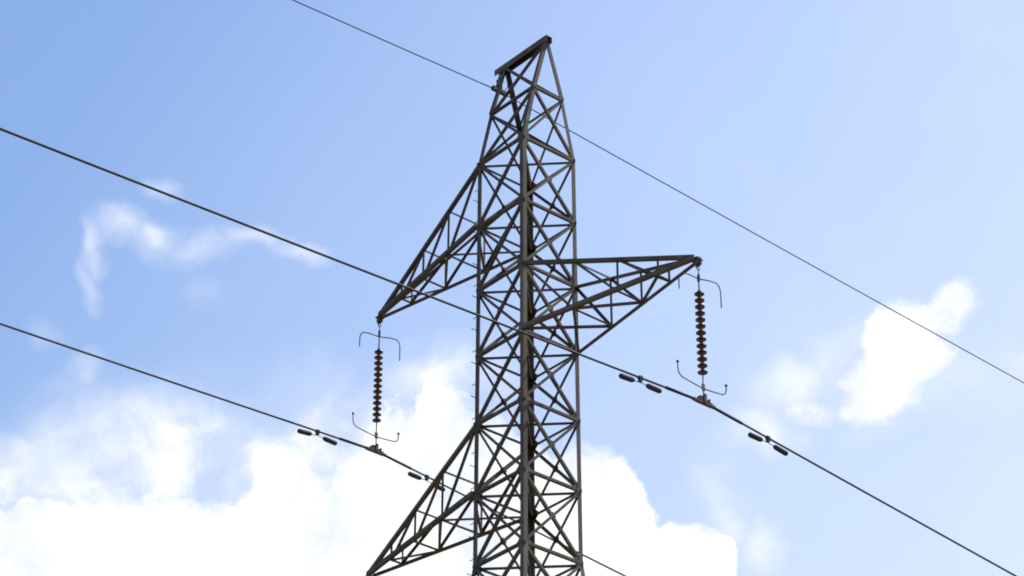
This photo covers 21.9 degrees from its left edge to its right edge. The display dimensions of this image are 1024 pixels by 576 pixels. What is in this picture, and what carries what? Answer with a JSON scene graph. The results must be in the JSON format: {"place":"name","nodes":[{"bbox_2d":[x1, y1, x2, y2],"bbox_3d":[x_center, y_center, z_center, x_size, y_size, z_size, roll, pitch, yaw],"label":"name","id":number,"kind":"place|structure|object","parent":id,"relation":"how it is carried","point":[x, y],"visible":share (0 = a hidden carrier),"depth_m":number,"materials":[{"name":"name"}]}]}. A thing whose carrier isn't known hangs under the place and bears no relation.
{"place":"outdoors","nodes":[
{"label":"outdoors","id":0,"kind":"place"},
{"bbox_2d":[0,0,1023,575],"label":"sky","id":1,"kind":"structure","parent":0,"point":[878,144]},
{"label":"ground","id":2,"kind":"structure","parent":0,"visible":0},
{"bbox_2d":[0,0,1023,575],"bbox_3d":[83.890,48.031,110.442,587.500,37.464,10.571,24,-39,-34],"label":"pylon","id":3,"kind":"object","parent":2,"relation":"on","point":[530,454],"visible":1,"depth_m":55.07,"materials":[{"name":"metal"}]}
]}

